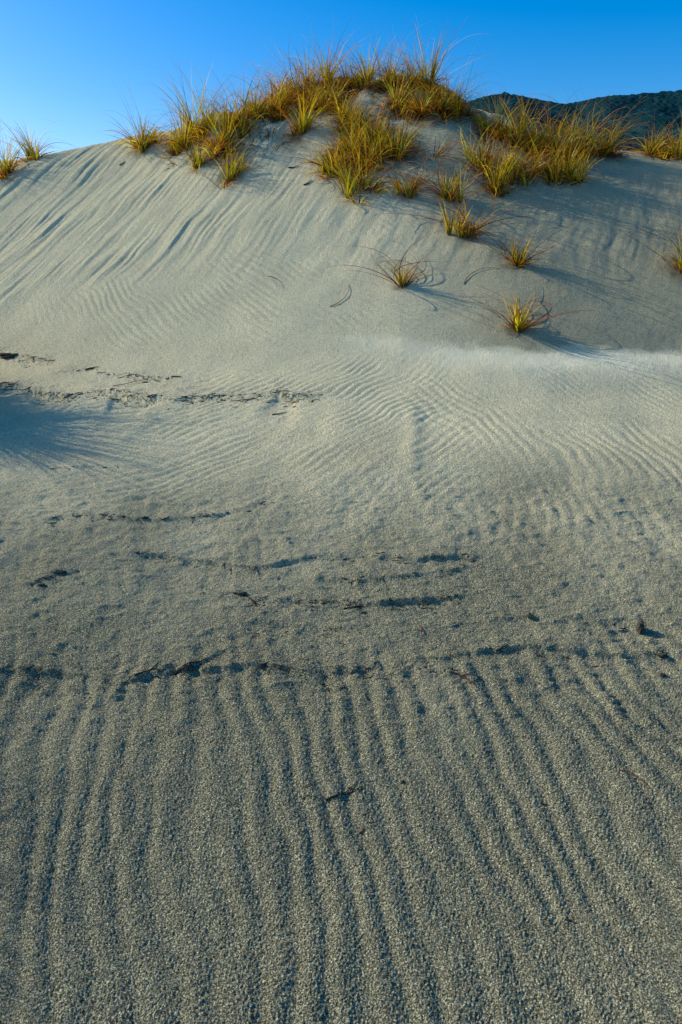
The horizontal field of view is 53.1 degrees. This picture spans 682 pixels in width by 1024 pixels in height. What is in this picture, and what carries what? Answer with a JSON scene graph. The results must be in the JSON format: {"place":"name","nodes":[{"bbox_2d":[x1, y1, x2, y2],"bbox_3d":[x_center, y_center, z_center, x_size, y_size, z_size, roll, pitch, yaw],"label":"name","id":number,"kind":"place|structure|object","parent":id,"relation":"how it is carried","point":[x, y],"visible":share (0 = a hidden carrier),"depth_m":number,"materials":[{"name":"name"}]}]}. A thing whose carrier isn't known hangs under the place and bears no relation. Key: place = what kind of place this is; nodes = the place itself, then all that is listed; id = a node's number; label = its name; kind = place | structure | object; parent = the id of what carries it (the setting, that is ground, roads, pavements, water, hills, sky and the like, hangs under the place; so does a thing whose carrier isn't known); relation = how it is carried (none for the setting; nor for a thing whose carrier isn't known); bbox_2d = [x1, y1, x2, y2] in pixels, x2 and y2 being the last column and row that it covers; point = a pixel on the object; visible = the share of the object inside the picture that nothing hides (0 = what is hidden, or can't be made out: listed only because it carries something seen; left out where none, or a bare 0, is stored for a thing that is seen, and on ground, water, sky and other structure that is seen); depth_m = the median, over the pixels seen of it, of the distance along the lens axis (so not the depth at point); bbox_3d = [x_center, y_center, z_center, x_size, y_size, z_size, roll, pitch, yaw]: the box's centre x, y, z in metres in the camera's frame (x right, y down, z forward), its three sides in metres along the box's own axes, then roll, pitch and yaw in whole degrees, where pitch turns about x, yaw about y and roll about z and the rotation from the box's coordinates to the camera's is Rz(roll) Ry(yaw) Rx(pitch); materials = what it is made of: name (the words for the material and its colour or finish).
{"place":"outdoors","nodes":[
{"label":"outdoors","id":0,"kind":"place"},
{"bbox_2d":[0,72,681,1023],"bbox_3d":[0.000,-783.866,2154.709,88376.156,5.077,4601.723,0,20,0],"label":"ground","id":1,"kind":"structure","parent":0,"point":[182,848],"depth_m":2.63,"materials":[{"name":"beige sand"}]},
{"bbox_2d":[0,353,18,358],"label":"sand clod","id":2,"kind":"object","parent":1,"relation":"on","point":[6,355],"visible":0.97,"depth_m":5.36,"materials":[{"name":"beige sand"}]},
{"bbox_2d":[0,121,56,182],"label":"sedge tussock","id":3,"kind":"object","parent":1,"relation":"on","point":[7,168],"visible":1,"depth_m":7.90,"materials":[{"name":"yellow plant"}]},
{"bbox_2d":[0,118,82,160],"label":"sedge tussock","id":4,"kind":"object","parent":1,"relation":"on","point":[30,150],"visible":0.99,"depth_m":8.18,"materials":[{"name":"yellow plant"}]},
{"bbox_2d":[51,570,66,573],"bbox_3d":[-1.119,0.238,2.708,0.067,0.018,0.025,0,20,0],"label":"sand clod","id":5,"kind":"object","parent":1,"relation":"on","point":[60,571],"visible":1,"depth_m":2.70,"materials":[{"name":"beige sand"}]},
{"bbox_2d":[96,83,182,154],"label":"sedge tussock","id":6,"kind":"object","parent":1,"relation":"on","point":[141,144],"visible":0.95,"depth_m":7.78,"materials":[{"name":"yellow plant"}]},
{"bbox_2d":[134,661,162,675],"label":"twig","id":7,"kind":"object","parent":1,"relation":"on","point":[153,667],"visible":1,"depth_m":2.27,"materials":[{"name":"brown wood"}]},
{"bbox_2d":[138,115,192,156],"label":"sedge tussock","id":8,"kind":"object","parent":1,"relation":"on","point":[172,146],"visible":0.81,"depth_m":7.56,"materials":[{"name":"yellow plant"}]},
{"bbox_2d":[180,665,192,671],"bbox_3d":[-0.518,0.523,2.283,0.047,0.021,0.024,0,20,0],"label":"sand clod","id":9,"kind":"object","parent":1,"relation":"on","point":[186,668],"visible":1,"depth_m":2.28,"materials":[{"name":"grey sand"}]},
{"bbox_2d":[172,659,204,674],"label":"twig","id":10,"kind":"object","parent":1,"relation":"on","point":[186,664],"visible":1,"depth_m":2.29,"materials":[{"name":"brown wood"}]},
{"bbox_2d":[176,130,215,176],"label":"sedge tussock","id":11,"kind":"object","parent":1,"relation":"on","point":[196,162],"visible":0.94,"depth_m":7.18,"materials":[{"name":"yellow plant"}]},
{"bbox_2d":[142,58,266,152],"bbox_3d":[-1.597,-4.498,7.533,1.467,1.127,1.530,-15,25,-35],"label":"sedge tussock","id":12,"kind":"object","parent":1,"relation":"on","point":[191,128],"visible":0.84,"depth_m":7.53,"materials":[{"name":"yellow plant"}]},
{"bbox_2d":[166,95,277,160],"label":"sedge tussock","id":13,"kind":"object","parent":1,"relation":"on","point":[220,141],"visible":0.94,"depth_m":7.22,"materials":[{"name":"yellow plant"}]},
{"bbox_2d":[202,136,266,188],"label":"sedge tussock","id":14,"kind":"object","parent":1,"relation":"on","point":[233,170],"visible":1,"depth_m":6.92,"materials":[{"name":"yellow plant"}]},
{"bbox_2d":[193,68,289,130],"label":"sedge tussock","id":15,"kind":"object","parent":1,"relation":"on","point":[240,113],"visible":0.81,"depth_m":7.41,"materials":[{"name":"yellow plant"}]},
{"bbox_2d":[237,592,247,595],"bbox_3d":[-0.380,0.317,2.626,0.044,0.022,0.024,0,20,0],"label":"sand clod","id":16,"kind":"object","parent":1,"relation":"on","point":[241,593],"visible":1,"depth_m":2.62,"materials":[{"name":"beige sand"}]},
{"bbox_2d":[233,592,260,605],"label":"twig","id":17,"kind":"object","parent":1,"relation":"on","point":[248,597],"visible":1,"depth_m":2.60,"materials":[{"name":"brown wood"}]},
{"bbox_2d":[217,70,296,132],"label":"sedge tussock","id":18,"kind":"object","parent":1,"relation":"on","point":[266,116],"visible":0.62,"depth_m":7.51,"materials":[{"name":"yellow plant"}]},
{"bbox_2d":[257,663,266,667],"bbox_3d":[-0.266,0.515,2.296,0.033,0.018,0.021,0,20,0],"label":"sand clod","id":19,"kind":"object","parent":1,"relation":"on","point":[261,665],"visible":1,"depth_m":2.29,"materials":[{"name":"beige sand"}]},
{"bbox_2d":[224,44,315,122],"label":"sedge tussock","id":20,"kind":"object","parent":1,"relation":"on","point":[276,106],"visible":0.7,"depth_m":7.59,"materials":[{"name":"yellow plant"}]},
{"bbox_2d":[250,57,323,108],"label":"sedge tussock","id":21,"kind":"object","parent":1,"relation":"on","point":[274,86],"visible":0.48,"depth_m":7.85,"materials":[{"name":"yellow plant"}]},
{"bbox_2d":[244,79,340,135],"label":"sedge tussock","id":22,"kind":"object","parent":1,"relation":"on","point":[302,126],"visible":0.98,"depth_m":7.20,"materials":[{"name":"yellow plant"}]},
{"bbox_2d":[256,36,354,102],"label":"sedge tussock","id":23,"kind":"object","parent":1,"relation":"on","point":[305,78],"visible":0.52,"depth_m":7.91,"materials":[{"name":"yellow plant"}]},
{"bbox_2d":[276,59,351,113],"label":"sedge tussock","id":24,"kind":"object","parent":1,"relation":"on","point":[309,100],"visible":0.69,"depth_m":7.60,"materials":[{"name":"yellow plant"}]},
{"bbox_2d":[274,7,374,88],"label":"sedge tussock","id":25,"kind":"object","parent":1,"relation":"on","point":[328,69],"visible":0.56,"depth_m":7.99,"materials":[{"name":"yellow plant"}]},
{"bbox_2d":[285,50,364,113],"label":"sedge tussock","id":26,"kind":"object","parent":1,"relation":"on","point":[332,97],"visible":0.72,"depth_m":7.58,"materials":[{"name":"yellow plant"}]},
{"bbox_2d":[281,112,372,182],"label":"sedge tussock","id":27,"kind":"object","parent":1,"relation":"on","point":[326,170],"visible":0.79,"depth_m":6.69,"materials":[{"name":"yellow plant"}]},
{"bbox_2d":[1,355,667,797],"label":"plant debris","id":28,"kind":"object","parent":1,"relation":"on","point":[247,511],"visible":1,"depth_m":2.82,"materials":[{"name":"brown plant"}]},
{"bbox_2d":[295,83,389,165],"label":"sedge tussock","id":29,"kind":"object","parent":1,"relation":"on","point":[349,141],"visible":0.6,"depth_m":6.89,"materials":[{"name":"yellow plant"}]},
{"bbox_2d":[325,784,362,799],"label":"twig","id":30,"kind":"object","parent":1,"relation":"on","point":[343,792],"visible":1,"depth_m":1.90,"materials":[{"name":"brown wood"}]},
{"bbox_2d":[314,44,383,91],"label":"sedge tussock","id":31,"kind":"object","parent":1,"relation":"on","point":[347,79],"visible":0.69,"depth_m":7.85,"materials":[{"name":"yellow plant"}]},
{"bbox_2d":[284,138,417,211],"bbox_3d":[0.131,-3.179,6.487,1.297,0.698,1.134,-19,27,-41],"label":"sedge tussock","id":32,"kind":"object","parent":1,"relation":"on","point":[345,180],"visible":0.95,"depth_m":6.45,"materials":[{"name":"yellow plant"}]},
{"bbox_2d":[311,61,390,130],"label":"sedge tussock","id":33,"kind":"object","parent":1,"relation":"on","point":[343,112],"visible":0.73,"depth_m":7.23,"materials":[{"name":"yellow plant"}]},
{"bbox_2d":[321,37,408,90],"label":"sedge tussock","id":34,"kind":"object","parent":1,"relation":"on","point":[368,77],"visible":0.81,"depth_m":7.86,"materials":[{"name":"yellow plant"}]},
{"bbox_2d":[327,79,413,155],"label":"sedge tussock","id":35,"kind":"object","parent":1,"relation":"on","point":[361,122],"visible":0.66,"depth_m":7.00,"materials":[{"name":"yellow plant"}]},
{"bbox_2d":[309,104,438,176],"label":"sedge tussock","id":36,"kind":"object","parent":1,"relation":"on","point":[366,157],"visible":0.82,"depth_m":6.68,"materials":[{"name":"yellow plant"}]},
{"bbox_2d":[333,13,428,90],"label":"sedge tussock","id":37,"kind":"object","parent":1,"relation":"on","point":[388,74],"visible":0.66,"depth_m":7.82,"materials":[{"name":"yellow plant"}]},
{"bbox_2d":[356,53,432,115],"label":"sedge tussock","id":38,"kind":"object","parent":1,"relation":"on","point":[400,94],"visible":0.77,"depth_m":7.44,"materials":[{"name":"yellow plant"}]},
{"bbox_2d":[330,229,468,287],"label":"sedge tussock","id":39,"kind":"object","parent":1,"relation":"on","point":[401,280],"visible":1,"depth_m":5.40,"materials":[{"name":"green plant"}]},
{"bbox_2d":[341,74,461,167],"bbox_3d":[0.536,-3.853,6.765,1.436,0.904,1.182,8,22,21],"label":"sedge tussock","id":40,"kind":"object","parent":1,"relation":"on","point":[399,146],"visible":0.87,"depth_m":6.75,"materials":[{"name":"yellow plant"}]},
{"bbox_2d":[371,37,444,89],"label":"sedge tussock","id":41,"kind":"object","parent":1,"relation":"on","point":[401,79],"visible":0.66,"depth_m":7.73,"materials":[{"name":"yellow plant"}]},
{"bbox_2d":[157,74,681,176],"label":"leaf litter","id":42,"kind":"object","parent":1,"relation":"on","point":[378,85],"visible":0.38,"depth_m":7.40,"materials":[{"name":"plant"}]},
{"bbox_2d":[368,142,473,198],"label":"sedge tussock","id":43,"kind":"object","parent":1,"relation":"on","point":[411,193],"visible":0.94,"depth_m":6.38,"materials":[{"name":"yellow plant"}]},
{"bbox_2d":[383,60,467,124],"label":"sedge tussock","id":44,"kind":"object","parent":1,"relation":"on","point":[419,106],"visible":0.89,"depth_m":7.32,"materials":[{"name":"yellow plant"}]},
{"bbox_2d":[337,124,525,202],"bbox_3d":[0.921,-3.149,6.186,1.938,0.669,1.793,4,20,10],"label":"sedge tussock","id":45,"kind":"object","parent":1,"relation":"on","point":[448,196],"visible":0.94,"depth_m":6.31,"materials":[{"name":"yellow plant"}]},
{"bbox_2d":[365,14,501,99],"bbox_3d":[1.012,-5.093,7.762,1.674,1.074,1.690,0,20,0],"label":"sedge tussock","id":46,"kind":"object","parent":1,"relation":"on","point":[426,79],"visible":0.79,"depth_m":7.67,"materials":[{"name":"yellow plant"}]},
{"bbox_2d":[393,58,485,124],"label":"sedge tussock","id":47,"kind":"object","parent":1,"relation":"on","point":[442,107],"visible":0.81,"depth_m":7.41,"materials":[{"name":"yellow plant"}]},
{"bbox_2d":[367,172,556,237],"bbox_3d":[1.026,-2.645,5.855,1.582,0.584,1.124,-7,21,-17],"label":"sedge tussock","id":48,"kind":"object","parent":1,"relation":"on","point":[462,230],"visible":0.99,"depth_m":5.93,"materials":[{"name":"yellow plant"}]},
{"bbox_2d":[421,59,503,120],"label":"sedge tussock","id":49,"kind":"object","parent":1,"relation":"on","point":[462,109],"visible":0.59,"depth_m":7.54,"materials":[{"name":"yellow plant"}]},
{"bbox_2d":[451,671,476,686],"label":"twig","id":50,"kind":"object","parent":1,"relation":"on","point":[463,676],"visible":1,"depth_m":2.25,"materials":[{"name":"brown wood"}]},
{"bbox_2d":[427,113,548,176],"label":"sedge tussock","id":51,"kind":"object","parent":1,"relation":"on","point":[480,155],"visible":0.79,"depth_m":6.73,"materials":[{"name":"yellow plant"}]},
{"bbox_2d":[452,80,548,139],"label":"sedge tussock","id":52,"kind":"object","parent":1,"relation":"on","point":[485,124],"visible":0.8,"depth_m":7.31,"materials":[{"name":"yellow plant"}]},
{"bbox_2d":[441,150,567,197],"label":"sedge tussock","id":53,"kind":"object","parent":1,"relation":"on","point":[504,184],"visible":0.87,"depth_m":6.41,"materials":[{"name":"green plant"}]},
{"bbox_2d":[436,105,593,190],"bbox_3d":[1.653,-3.514,6.598,1.476,0.843,1.391,0,20,0],"label":"sedge tussock","id":54,"kind":"object","parent":1,"relation":"on","point":[519,167],"visible":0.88,"depth_m":6.53,"materials":[{"name":"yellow plant"}]},
{"bbox_2d":[445,217,599,268],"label":"sedge tussock","id":55,"kind":"object","parent":1,"relation":"on","point":[516,254],"visible":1,"depth_m":5.57,"materials":[{"name":"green plant"}]},
{"bbox_2d":[462,278,597,332],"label":"sedge tussock","id":56,"kind":"object","parent":1,"relation":"on","point":[518,322],"visible":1,"depth_m":4.96,"materials":[{"name":"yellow plant"}]},
{"bbox_2d":[478,93,584,154],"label":"sedge tussock","id":57,"kind":"object","parent":1,"relation":"on","point":[520,128],"visible":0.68,"depth_m":7.16,"materials":[{"name":"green plant"}]},
{"bbox_2d":[491,101,611,187],"bbox_3d":[2.050,-3.603,6.823,1.280,0.765,1.247,-5,21,-13],"label":"sedge tussock","id":58,"kind":"object","parent":1,"relation":"on","point":[552,175],"visible":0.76,"depth_m":6.67,"materials":[{"name":"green plant"}]},
{"bbox_2d":[503,87,617,159],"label":"sedge tussock","id":59,"kind":"object","parent":1,"relation":"on","point":[550,126],"visible":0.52,"depth_m":7.15,"materials":[{"name":"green plant"}]},
{"bbox_2d":[509,106,624,169],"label":"sedge tussock","id":60,"kind":"object","parent":1,"relation":"on","point":[559,142],"visible":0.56,"depth_m":7.06,"materials":[{"name":"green plant"}]},
{"bbox_2d":[520,130,616,187],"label":"sedge tussock","id":61,"kind":"object","parent":1,"relation":"on","point":[571,173],"visible":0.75,"depth_m":6.67,"materials":[{"name":"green plant"}]},
{"bbox_2d":[533,85,649,157],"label":"sedge tussock","id":62,"kind":"object","parent":1,"relation":"on","point":[586,149],"visible":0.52,"depth_m":7.25,"materials":[{"name":"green plant"}]},
{"bbox_2d":[569,94,665,161],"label":"sedge tussock","id":63,"kind":"object","parent":1,"relation":"on","point":[609,150],"visible":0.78,"depth_m":7.33,"materials":[{"name":"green plant"}]},
{"bbox_2d":[636,619,644,633],"bbox_3d":[1.075,0.420,2.458,0.027,0.082,0.047,0,20,0],"label":"sand clod","id":64,"kind":"object","parent":1,"relation":"on","point":[640,627],"visible":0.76,"depth_m":2.44,"materials":[{"name":"beige sand"}]},
{"bbox_2d":[613,211,681,276],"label":"sedge tussock","id":65,"kind":"object","parent":1,"relation":"on","point":[678,263],"visible":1,"depth_m":5.66,"materials":[{"name":"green plant"}]},
{"bbox_2d":[623,102,681,159],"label":"sedge tussock","id":66,"kind":"object","parent":1,"relation":"on","point":[652,149],"visible":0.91,"depth_m":7.67,"materials":[{"name":"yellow plant"}]},
{"bbox_2d":[640,109,681,159],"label":"sedge tussock","id":67,"kind":"object","parent":1,"relation":"on","point":[679,148],"visible":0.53,"depth_m":7.69,"materials":[{"name":"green plant"}]},
{"bbox_2d":[657,652,667,657],"bbox_3d":[1.104,0.492,2.345,0.037,0.016,0.025,0,20,0],"label":"sand clod","id":68,"kind":"object","parent":1,"relation":"on","point":[660,654],"visible":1,"depth_m":2.34,"materials":[{"name":"beige sand"}]},
{"bbox_2d":[0,0,681,160],"label":"sky","id":69,"kind":"structure","parent":0,"point":[63,60],"materials":[{"name":"blue"}]},
{"bbox_2d":[469,90,681,153],"bbox_3d":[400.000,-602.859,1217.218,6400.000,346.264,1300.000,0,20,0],"label":"hills","id":70,"kind":"structure","parent":0,"point":[665,106],"depth_m":1185.65,"materials":[{"name":"green plant"}]},
{"bbox_2d":[619,770,648,801],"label":"dead leaf","id":71,"kind":"object","parent":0,"point":[638,777],"visible":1,"depth_m":1.93,"materials":[{"name":"beige plant"}]}
]}

